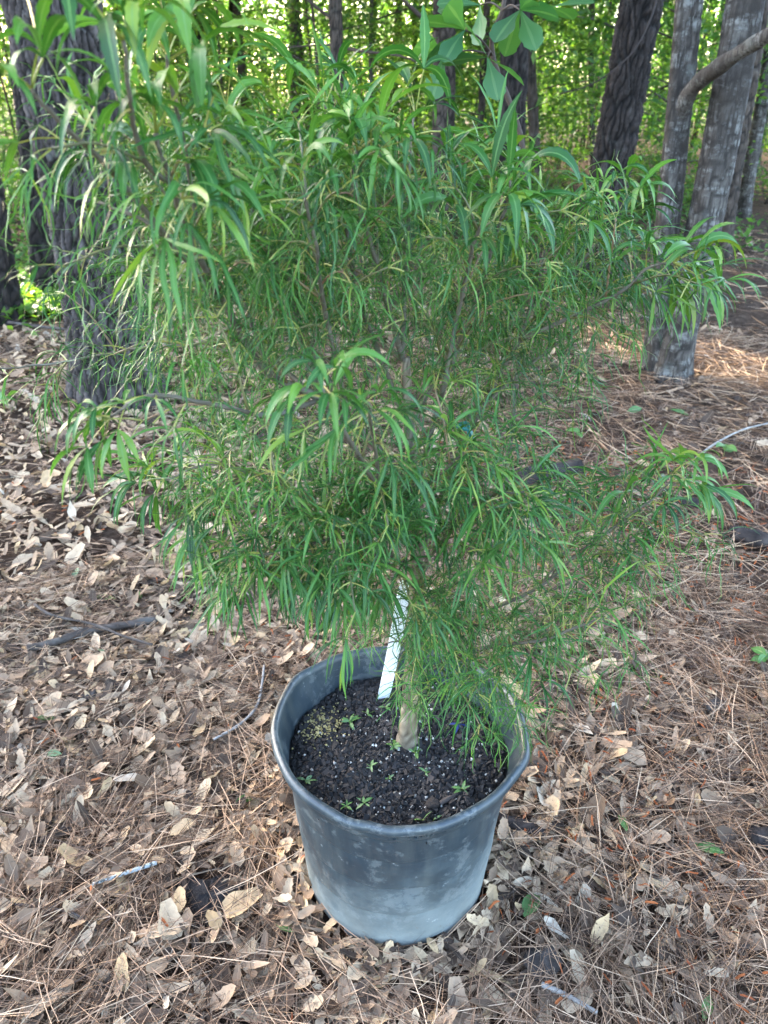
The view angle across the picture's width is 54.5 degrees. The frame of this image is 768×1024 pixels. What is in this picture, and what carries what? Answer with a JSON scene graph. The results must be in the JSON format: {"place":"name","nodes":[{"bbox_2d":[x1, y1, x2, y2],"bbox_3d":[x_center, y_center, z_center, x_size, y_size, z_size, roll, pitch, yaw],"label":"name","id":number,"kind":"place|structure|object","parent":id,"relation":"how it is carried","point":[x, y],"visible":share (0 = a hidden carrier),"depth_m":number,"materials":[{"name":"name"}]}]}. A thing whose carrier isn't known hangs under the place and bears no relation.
{"place":"outdoors","nodes":[
{"label":"outdoors","id":0,"kind":"place"},
{"bbox_2d":[0,0,717,93],"label":"sky","id":1,"kind":"structure","parent":0,"point":[248,0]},
{"bbox_2d":[0,94,767,1023],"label":"ground","id":2,"kind":"structure","parent":0,"point":[740,318],"depth_m":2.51,"materials":[{"name":"plant"}]},
{"bbox_2d":[0,11,15,118],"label":"sapling tree","id":3,"kind":"object","parent":2,"relation":"on","point":[3,40],"visible":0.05,"depth_m":13.32,"materials":[{"name":"green plant"}]},
{"bbox_2d":[0,12,19,165],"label":"sapling tree","id":4,"kind":"object","parent":2,"relation":"on","point":[12,123],"visible":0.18,"depth_m":13.29,"materials":[{"name":"green plant"}]},
{"bbox_2d":[0,146,23,217],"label":"woodland bush","id":5,"kind":"object","parent":2,"relation":"on","point":[12,191],"visible":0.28,"depth_m":8.86,"materials":[{"name":"green plant"}]},
{"bbox_2d":[0,165,23,235],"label":"woodland bush","id":6,"kind":"object","parent":2,"relation":"on","point":[22,210],"visible":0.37,"depth_m":7.81,"materials":[{"name":"green plant"}]},
{"bbox_2d":[0,175,28,326],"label":"pine tree","id":7,"kind":"object","parent":2,"relation":"on","point":[10,295],"visible":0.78,"depth_m":5.01,"materials":[{"name":"brown plant"}]},
{"bbox_2d":[10,53,57,291],"bbox_3d":[-1.276,-7.196,2.856,5.567,12.763,6.045,14,33,24],"label":"pine tree","id":8,"kind":"object","parent":2,"relation":"on","point":[36,236],"visible":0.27,"depth_m":5.43,"materials":[{"name":"brown plant"}]},
{"bbox_2d":[7,321,63,329],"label":"dead twig","id":9,"kind":"object","parent":2,"relation":"on","point":[34,325],"visible":0.51,"depth_m":4.91,"materials":[{"name":"grey wood"}]},
{"bbox_2d":[15,903,96,931],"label":"dead twig","id":10,"kind":"object","parent":2,"relation":"on","point":[71,912],"visible":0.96,"depth_m":1.42,"materials":[{"name":"brown wood"}]},
{"bbox_2d":[0,0,168,417],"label":"pine tree","id":11,"kind":"object","parent":2,"relation":"on","point":[86,38],"visible":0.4,"depth_m":3.34,"materials":[{"name":"brown plant"}]},
{"bbox_2d":[26,615,157,651],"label":"dead branch","id":12,"kind":"object","parent":2,"relation":"on","point":[113,626],"visible":0.9,"depth_m":2.17,"materials":[{"name":"grey wood"}]},
{"bbox_2d":[33,603,152,645],"bbox_3d":[-0.850,0.325,2.160,0.421,0.034,0.025,10,31,18],"label":"dead twig","id":13,"kind":"object","parent":12,"relation":"on","point":[81,621],"visible":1,"depth_m":2.17,"materials":[{"name":"grey wood"}]},
{"bbox_2d":[102,4,169,155],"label":"sapling tree","id":14,"kind":"object","parent":2,"relation":"on","point":[113,9],"visible":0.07,"depth_m":13.15,"materials":[{"name":"green plant"}]},
{"bbox_2d":[142,923,187,937],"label":"dead leaf","id":15,"kind":"object","parent":2,"relation":"on","point":[170,932],"visible":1,"depth_m":1.38,"materials":[{"name":"plant"}]},
{"bbox_2d":[105,0,253,159],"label":"sapling tree","id":16,"kind":"object","parent":2,"relation":"on","point":[180,62],"visible":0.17,"depth_m":11.58,"materials":[{"name":"green plant"}]},
{"bbox_2d":[129,3,229,153],"bbox_3d":[-3.711,-7.549,13.475,2.667,2.840,2.264,5,30,9],"label":"sapling tree","id":17,"kind":"object","parent":2,"relation":"on","point":[160,54],"visible":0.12,"depth_m":13.25,"materials":[{"name":"green plant"}]},
{"bbox_2d":[173,886,185,911],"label":"dead leaf","id":18,"kind":"object","parent":2,"relation":"on","point":[179,892],"visible":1,"depth_m":1.44,"materials":[{"name":"plant"}]},
{"bbox_2d":[170,818,193,834],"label":"dead leaf","id":19,"kind":"object","parent":2,"relation":"on","point":[183,821],"visible":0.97,"depth_m":1.59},
{"bbox_2d":[105,2,271,141],"bbox_3d":[-4.084,-9.132,14.567,3.039,4.740,2.986,25,38,37],"label":"sapling tree","id":20,"kind":"object","parent":2,"relation":"on","point":[175,66],"visible":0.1,"depth_m":14.68,"materials":[{"name":"green plant"}]},
{"bbox_2d":[115,0,275,152],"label":"sapling tree","id":21,"kind":"object","parent":2,"relation":"on","point":[213,28],"visible":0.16,"depth_m":12.62,"materials":[{"name":"green plant"}]},
{"bbox_2d":[132,0,284,149],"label":"sapling tree","id":22,"kind":"object","parent":2,"relation":"on","point":[213,66],"visible":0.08,"depth_m":14.91,"materials":[{"name":"green plant"}]},
{"bbox_2d":[173,874,248,935],"bbox_3d":[-0.353,0.756,1.475,0.149,0.036,0.130,17,34,28],"label":"soil patch","id":23,"kind":"object","parent":2,"relation":"on","point":[200,896],"visible":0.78,"depth_m":1.46,"materials":[{"name":"soil"}]},
{"bbox_2d":[205,910,221,929],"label":"dead leaf","id":24,"kind":"object","parent":2,"relation":"on","point":[210,915],"visible":0.97,"depth_m":1.41,"materials":[{"name":"plant"}]},
{"bbox_2d":[154,1,287,124],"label":"sapling tree","id":25,"kind":"object","parent":2,"relation":"on","point":[214,66],"visible":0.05,"depth_m":15.32,"materials":[{"name":"green plant"}]},
{"bbox_2d":[121,0,328,149],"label":"sapling tree","id":26,"kind":"object","parent":2,"relation":"on","point":[223,42],"visible":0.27,"depth_m":12.34,"materials":[{"name":"green plant"}]},
{"bbox_2d":[213,664,264,740],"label":"dead twig","id":27,"kind":"object","parent":2,"relation":"on","point":[242,721],"visible":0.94,"depth_m":1.88,"materials":[{"name":"grey wood"}]},
{"bbox_2d":[207,0,288,111],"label":"sapling tree","id":28,"kind":"object","parent":2,"relation":"on","point":[243,5],"visible":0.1,"depth_m":17.58,"materials":[{"name":"green plant"}]},
{"bbox_2d":[206,0,304,132],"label":"sapling tree","id":29,"kind":"object","parent":2,"relation":"on","point":[263,17],"visible":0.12,"depth_m":16.49,"materials":[{"name":"green plant"}]},
{"bbox_2d":[216,14,302,147],"bbox_3d":[-2.585,-8.294,14.954,1.947,2.777,2.294,4,30,7],"label":"sapling tree","id":30,"kind":"object","parent":2,"relation":"on","point":[259,69],"visible":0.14,"depth_m":14.62,"materials":[{"name":"green plant"}]},
{"bbox_2d":[292,0,300,159],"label":"forest tree","id":31,"kind":"object","parent":2,"relation":"on","point":[295,28],"visible":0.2,"depth_m":13.03,"materials":[{"name":"brown plant"}]},
{"bbox_2d":[194,0,419,145],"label":"sapling tree","id":32,"kind":"object","parent":2,"relation":"on","point":[303,20],"visible":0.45,"depth_m":9.73,"materials":[{"name":"green plant"}]},
{"bbox_2d":[268,0,365,125],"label":"sapling tree","id":33,"kind":"object","parent":2,"relation":"on","point":[306,41],"visible":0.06,"depth_m":17.29,"materials":[{"name":"green plant"}]},
{"bbox_2d":[236,0,406,133],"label":"sapling tree","id":34,"kind":"object","parent":2,"relation":"on","point":[309,49],"visible":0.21,"depth_m":12.40,"materials":[{"name":"green plant"}]},
{"bbox_2d":[284,0,403,121],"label":"sapling tree","id":35,"kind":"object","parent":2,"relation":"on","point":[325,32],"visible":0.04,"depth_m":16.96,"materials":[{"name":"green plant"}]},
{"bbox_2d":[287,0,418,219],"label":"oak tree","id":36,"kind":"object","parent":2,"relation":"on","point":[334,16],"visible":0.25,"depth_m":7.77,"materials":[{"name":"brown plant"}]},
{"bbox_2d":[309,0,425,144],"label":"sapling tree","id":37,"kind":"object","parent":2,"relation":"on","point":[378,47],"visible":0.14,"depth_m":13.55,"materials":[{"name":"green plant"}]},
{"bbox_2d":[282,0,455,145],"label":"sapling tree","id":38,"kind":"object","parent":2,"relation":"on","point":[359,33],"visible":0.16,"depth_m":13.37,"materials":[{"name":"green plant"}]},
{"bbox_2d":[0,426,767,1023],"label":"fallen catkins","id":39,"kind":"object","parent":2,"relation":"on","point":[592,740],"visible":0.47,"depth_m":1.75,"materials":[{"name":"plant"}]},
{"bbox_2d":[0,221,767,1023],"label":"pine needles","id":40,"kind":"object","parent":2,"relation":"on","point":[746,617],"visible":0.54,"depth_m":1.70,"materials":[{"name":"plant"}]},
{"bbox_2d":[92,861,156,884],"bbox_3d":[-0.517,0.722,1.488,0.124,0.015,0.010,-13,32,-22],"label":"lichen stick","id":41,"kind":"object","parent":40,"relation":"on","point":[148,865],"visible":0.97,"depth_m":1.49,"materials":[{"name":"wood"}]},
{"bbox_2d":[522,942,563,982],"bbox_3d":[0.287,0.813,1.350,0.069,0.014,0.062,-14,32,-23],"label":"bark piece","id":42,"kind":"object","parent":40,"relation":"on","point":[538,959],"visible":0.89,"depth_m":1.34,"materials":[{"name":"grey wood"}]},
{"bbox_2d":[703,697,722,711],"bbox_3d":[0.847,0.493,1.919,0.055,0.018,0.031,-13,32,-22],"label":"bark piece","id":43,"kind":"object","parent":40,"relation":"on","point":[718,702],"visible":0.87,"depth_m":1.91,"materials":[{"name":"wood"}]},
{"bbox_2d":[689,423,767,463],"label":"dead twig","id":44,"kind":"object","parent":40,"relation":"on","point":[715,443],"visible":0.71,"depth_m":3.32,"materials":[{"name":"grey wood"}]},
{"bbox_2d":[0,0,767,167],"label":"woods","id":45,"kind":"object","parent":2,"relation":"on","point":[240,70],"visible":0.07,"depth_m":17.78,"materials":[{"name":"green plant"}]},
{"bbox_2d":[1,194,767,336],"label":"ground cover","id":46,"kind":"object","parent":2,"relation":"on","point":[32,307],"visible":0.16,"depth_m":6.46,"materials":[{"name":"green plant"}]},
{"bbox_2d":[344,0,427,138],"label":"sapling tree","id":47,"kind":"object","parent":2,"relation":"on","point":[381,25],"visible":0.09,"depth_m":14.19,"materials":[{"name":"green plant"}]},
{"bbox_2d":[247,0,536,180],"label":"sapling tree","id":48,"kind":"object","parent":2,"relation":"on","point":[371,72],"visible":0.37,"depth_m":12.09,"materials":[{"name":"green plant"}]},
{"bbox_2d":[355,11,428,155],"bbox_3d":[0.298,-8.615,15.280,2.506,2.723,2.127,-4,30,-7],"label":"sapling tree","id":49,"kind":"object","parent":2,"relation":"on","point":[401,35],"visible":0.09,"depth_m":14.90,"materials":[{"name":"green plant"}]},
{"bbox_2d":[271,646,529,946],"bbox_3d":[0.027,0.553,1.441,0.461,0.406,0.447,0,29,0],"label":"nursery pot","id":50,"kind":"object","parent":2,"relation":"on","point":[403,885],"visible":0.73,"depth_m":1.30,"materials":[{"name":"plastic"}]},
{"bbox_2d":[289,674,507,843],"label":"potting soil","id":51,"kind":"structure","parent":50,"relation":"in","point":[331,753],"depth_m":1.34,"materials":[{"name":"black soil"}]},
{"bbox_2d":[0,0,767,779],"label":"potted shrub","id":52,"kind":"object","parent":51,"relation":"on","point":[216,184],"visible":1,"depth_m":0.95,"materials":[{"name":"green plant"}]},
{"bbox_2d":[378,580,408,698],"bbox_3d":[0.016,0.252,1.393,0.067,0.323,0.022,20,35,31],"label":"plant label","id":53,"kind":"object","parent":51,"relation":"on","point":[386,678],"visible":0.46,"depth_m":1.41,"materials":[{"name":"white plastic"}]},
{"bbox_2d":[425,797,440,808],"bbox_3d":[0.083,0.492,1.262,0.027,0.012,0.022,0,29,0],"label":"bark lump","id":54,"kind":"object","parent":51,"relation":"on","point":[432,802],"visible":1,"depth_m":1.26,"materials":[{"name":"brown wood"}]},
{"bbox_2d":[351,178,451,243],"bbox_3d":[0.041,-3.168,7.728,1.233,0.703,0.862,-24,37,-35],"label":"woodland bush","id":55,"kind":"object","parent":2,"relation":"on","point":[392,213],"visible":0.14,"depth_m":7.78,"materials":[{"name":"green plant"}]},
{"bbox_2d":[401,0,456,238],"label":"pine tree","id":56,"kind":"object","parent":2,"relation":"on","point":[442,34],"visible":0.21,"depth_m":7.59,"materials":[{"name":"brown plant"}]},
{"bbox_2d":[359,0,500,132],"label":"sapling tree","id":57,"kind":"object","parent":2,"relation":"on","point":[399,15],"visible":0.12,"depth_m":13.40,"materials":[{"name":"green plant"}]},
{"bbox_2d":[378,0,497,156],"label":"sapling tree","id":58,"kind":"object","parent":2,"relation":"on","point":[409,62],"visible":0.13,"depth_m":12.57,"materials":[{"name":"green plant"}]},
{"bbox_2d":[348,0,547,153],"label":"sapling tree","id":59,"kind":"object","parent":2,"relation":"on","point":[402,100],"visible":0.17,"depth_m":12.45,"materials":[{"name":"green plant"}]},
{"bbox_2d":[412,111,497,226],"bbox_3d":[0.926,-3.936,8.595,1.260,1.302,1.802,2,30,3],"label":"woodland bush","id":60,"kind":"object","parent":2,"relation":"on","point":[469,168],"visible":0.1,"depth_m":8.58,"materials":[{"name":"green plant"}]},
{"bbox_2d":[399,6,547,183],"bbox_3d":[1.427,-6.280,11.467,1.964,2.779,2.314,-10,31,-17],"label":"sapling tree","id":61,"kind":"object","parent":2,"relation":"on","point":[474,94],"visible":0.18,"depth_m":11.24,"materials":[{"name":"green plant"}]},
{"bbox_2d":[471,0,490,201],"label":"forest tree","id":62,"kind":"object","parent":2,"relation":"on","point":[481,97],"visible":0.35,"depth_m":10.15,"materials":[{"name":"brown plant"}]},
{"bbox_2d":[436,171,543,243],"bbox_3d":[1.130,-2.928,7.250,0.859,0.776,1.230,-17,34,-27],"label":"woodland bush","id":63,"kind":"object","parent":2,"relation":"on","point":[493,211],"visible":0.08,"depth_m":7.25,"materials":[{"name":"green plant"}]},
{"bbox_2d":[413,0,594,518],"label":"oak sapling","id":64,"kind":"object","parent":2,"relation":"on","point":[509,34],"visible":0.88,"depth_m":1.80,"materials":[{"name":"green plant"}]},
{"bbox_2d":[403,0,612,162],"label":"sapling tree","id":65,"kind":"object","parent":2,"relation":"on","point":[572,48],"visible":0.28,"depth_m":10.79,"materials":[{"name":"green plant"}]},
{"bbox_2d":[494,0,529,226],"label":"pine tree","id":66,"kind":"object","parent":2,"relation":"on","point":[517,62],"visible":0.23,"depth_m":7.21,"materials":[{"name":"brown plant"}]},
{"bbox_2d":[387,0,648,149],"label":"sapling tree","id":67,"kind":"object","parent":2,"relation":"on","point":[550,89],"visible":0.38,"depth_m":10.26,"materials":[{"name":"green plant"}]},
{"bbox_2d":[496,812,544,835],"bbox_3d":[0.291,0.667,1.595,0.105,0.022,0.032,9,31,16],"label":"bark piece","id":68,"kind":"object","parent":2,"relation":"on","point":[519,822],"visible":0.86,"depth_m":1.59,"materials":[{"name":"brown wood"}]},
{"bbox_2d":[463,0,589,163],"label":"sapling tree","id":69,"kind":"object","parent":2,"relation":"on","point":[548,49],"visible":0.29,"depth_m":13.21,"materials":[{"name":"green plant"}]},
{"bbox_2d":[522,893,540,916],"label":"green leaf","id":70,"kind":"object","parent":2,"relation":"on","point":[526,901],"visible":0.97,"depth_m":1.44,"materials":[{"name":"plant"}]},
{"bbox_2d":[461,0,602,125],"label":"sapling tree","id":71,"kind":"object","parent":2,"relation":"on","point":[543,72],"visible":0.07,"depth_m":17.18,"materials":[{"name":"green plant"}]},
{"bbox_2d":[527,13,543,212],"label":"forest tree","id":72,"kind":"object","parent":2,"relation":"on","point":[533,113],"visible":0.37,"depth_m":9.33,"materials":[{"name":"brown plant"}]},
{"bbox_2d":[492,171,583,236],"bbox_3d":[1.621,-3.357,8.040,0.991,0.773,1.041,2,30,4],"label":"woodland bush","id":73,"kind":"object","parent":2,"relation":"on","point":[544,178],"visible":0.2,"depth_m":7.99,"materials":[{"name":"green plant"}]},
{"bbox_2d":[514,458,584,488],"bbox_3d":[0.665,-0.149,3.023,0.280,0.106,0.106,-9,31,-15],"label":"log piece","id":74,"kind":"object","parent":2,"relation":"on","point":[575,462],"visible":0.38,"depth_m":2.99,"materials":[{"name":"grey wood"}]},
{"bbox_2d":[526,95,593,169],"bbox_3d":[3.483,-7.358,14.499,1.971,1.324,1.378,22,36,33],"label":"woodland bush","id":75,"kind":"object","parent":2,"relation":"on","point":[568,137],"visible":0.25,"depth_m":14.42,"materials":[{"name":"green plant"}]},
{"bbox_2d":[525,99,595,202],"bbox_3d":[2.452,-5.211,10.794,1.382,1.445,1.978,1,30,3],"label":"woodland bush","id":76,"kind":"object","parent":2,"relation":"on","point":[558,160],"visible":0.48,"depth_m":10.77,"materials":[{"name":"green plant"}]},
{"bbox_2d":[541,981,597,1014],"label":"dead twig","id":77,"kind":"object","parent":2,"relation":"on","point":[554,989],"visible":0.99,"depth_m":1.29,"materials":[{"name":"grey wood"}]},
{"bbox_2d":[537,11,616,173],"bbox_3d":[3.449,-7.463,13.451,1.717,2.681,2.023,-7,30,-11],"label":"sapling tree","id":78,"kind":"object","parent":2,"relation":"on","point":[579,93],"visible":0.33,"depth_m":13.39,"materials":[{"name":"green plant"}]},
{"bbox_2d":[588,3,594,170],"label":"forest tree","id":79,"kind":"object","parent":2,"relation":"on","point":[591,7],"visible":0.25,"depth_m":14.46,"materials":[{"name":"brown plant"}]},
{"bbox_2d":[537,0,651,149],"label":"sapling tree","id":80,"kind":"object","parent":2,"relation":"on","point":[598,4],"visible":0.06,"depth_m":18.32,"materials":[{"name":"green plant"}]},
{"bbox_2d":[526,1,668,148],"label":"sapling tree","id":81,"kind":"object","parent":2,"relation":"on","point":[584,141],"visible":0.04,"depth_m":19.03,"materials":[{"name":"green plant"}]},
{"bbox_2d":[535,0,662,158],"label":"sapling tree","id":82,"kind":"object","parent":2,"relation":"on","point":[571,96],"visible":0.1,"depth_m":15.78,"materials":[{"name":"green plant"}]},
{"bbox_2d":[560,0,664,294],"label":"pine tree","id":83,"kind":"object","parent":2,"relation":"on","point":[636,32],"visible":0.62,"depth_m":5.22,"materials":[{"name":"brown plant"}]},
{"bbox_2d":[578,3,674,149],"bbox_3d":[5.761,-9.800,16.748,3.015,3.702,2.559,-19,35,-30],"label":"sapling tree","id":84,"kind":"object","parent":2,"relation":"on","point":[656,62],"visible":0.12,"depth_m":16.59,"materials":[{"name":"green plant"}]},
{"bbox_2d":[624,953,651,966],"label":"dead leaf","id":85,"kind":"object","parent":2,"relation":"on","point":[644,962],"visible":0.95,"depth_m":1.34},
{"bbox_2d":[529,0,767,131],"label":"sapling tree","id":86,"kind":"object","parent":2,"relation":"on","point":[584,12],"visible":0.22,"depth_m":8.55,"materials":[{"name":"green plant"}]},
{"bbox_2d":[531,0,767,130],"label":"sapling tree","id":87,"kind":"object","parent":2,"relation":"on","point":[601,74],"visible":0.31,"depth_m":8.12,"materials":[{"name":"green plant"}]},
{"bbox_2d":[544,0,767,222],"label":"sapling tree","id":88,"kind":"object","parent":2,"relation":"on","point":[700,58],"visible":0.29,"depth_m":8.43,"materials":[{"name":"green plant"}]},
{"bbox_2d":[629,151,695,215],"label":"woodland bush","id":89,"kind":"object","parent":2,"relation":"on","point":[651,195],"visible":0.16,"depth_m":9.23,"materials":[{"name":"green plant"}]},
{"bbox_2d":[631,153,696,220],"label":"woodland bush","id":90,"kind":"object","parent":2,"relation":"on","point":[686,190],"visible":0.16,"depth_m":9.09,"materials":[{"name":"green plant"}]},
{"bbox_2d":[631,134,701,205],"bbox_3d":[3.928,-4.633,10.084,1.064,0.978,1.522,20,35,31],"label":"woodland bush","id":91,"kind":"object","parent":2,"relation":"on","point":[696,150],"visible":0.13,"depth_m":10.01,"materials":[{"name":"green plant"}]},
{"bbox_2d":[588,0,767,174],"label":"sapling tree","id":92,"kind":"object","parent":2,"relation":"on","point":[670,46],"visible":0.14,"depth_m":10.86,"materials":[{"name":"green plant"}]},
{"bbox_2d":[671,497,699,507],"bbox_3d":[1.154,-0.041,2.847,0.107,0.032,0.051,5,30,9],"label":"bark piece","id":93,"kind":"object","parent":2,"relation":"on","point":[694,500],"visible":0.47,"depth_m":2.83,"materials":[{"name":"grey wood"}]},
{"bbox_2d":[639,0,767,377],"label":"maple tree","id":94,"kind":"object","parent":2,"relation":"on","point":[687,84],"visible":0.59,"depth_m":3.54,"materials":[{"name":"grey plant"}]},
{"bbox_2d":[652,0,765,387],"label":"maple tree","id":95,"kind":"object","parent":2,"relation":"on","point":[730,88],"visible":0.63,"depth_m":3.58,"materials":[{"name":"grey plant"}]},
{"bbox_2d":[695,842,723,853],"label":"green leaf","id":96,"kind":"object","parent":2,"relation":"on","point":[712,849],"visible":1,"depth_m":1.56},
{"bbox_2d":[651,0,767,137],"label":"sapling tree","id":97,"kind":"object","parent":2,"relation":"on","point":[702,126],"visible":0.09,"depth_m":10.97,"materials":[{"name":"green plant"}]},
{"bbox_2d":[695,6,767,176],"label":"sapling tree","id":98,"kind":"object","parent":2,"relation":"on","point":[762,144],"visible":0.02,"depth_m":13.87,"materials":[{"name":"green plant"}]},
{"bbox_2d":[720,894,760,914],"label":"dead leaf","id":99,"kind":"object","parent":2,"relation":"on","point":[741,902],"visible":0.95,"depth_m":1.45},
{"bbox_2d":[716,0,767,262],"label":"oak tree","id":100,"kind":"object","parent":2,"relation":"on","point":[732,205],"visible":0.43,"depth_m":6.46,"materials":[{"name":"leaf"},{"name":"grey bark"}]},
{"bbox_2d":[727,525,767,547],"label":"bark piece","id":101,"kind":"object","parent":2,"relation":"on","point":[748,535],"visible":0.98,"depth_m":2.59,"materials":[{"name":"grey wood"}]},
{"bbox_2d":[736,45,767,218],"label":"maple tree","id":102,"kind":"object","parent":2,"relation":"on","point":[745,202],"visible":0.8,"depth_m":9.07,"materials":[{"name":"grey plant"}]},
{"bbox_2d":[746,826,767,851],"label":"bark piece","id":103,"kind":"object","parent":2,"relation":"on","point":[760,831],"visible":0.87,"depth_m":1.58,"materials":[{"name":"grey wood"}]},
{"bbox_2d":[750,646,767,662],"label":"ground seedling","id":104,"kind":"object","parent":2,"relation":"on","point":[763,655],"visible":0.85,"depth_m":2.04,"materials":[{"name":"green plant"}]},
{"bbox_2d":[753,143,767,204],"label":"woodland bush","id":105,"kind":"object","parent":2,"relation":"on","point":[765,181],"visible":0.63,"depth_m":10.18,"materials":[{"name":"green plant"}]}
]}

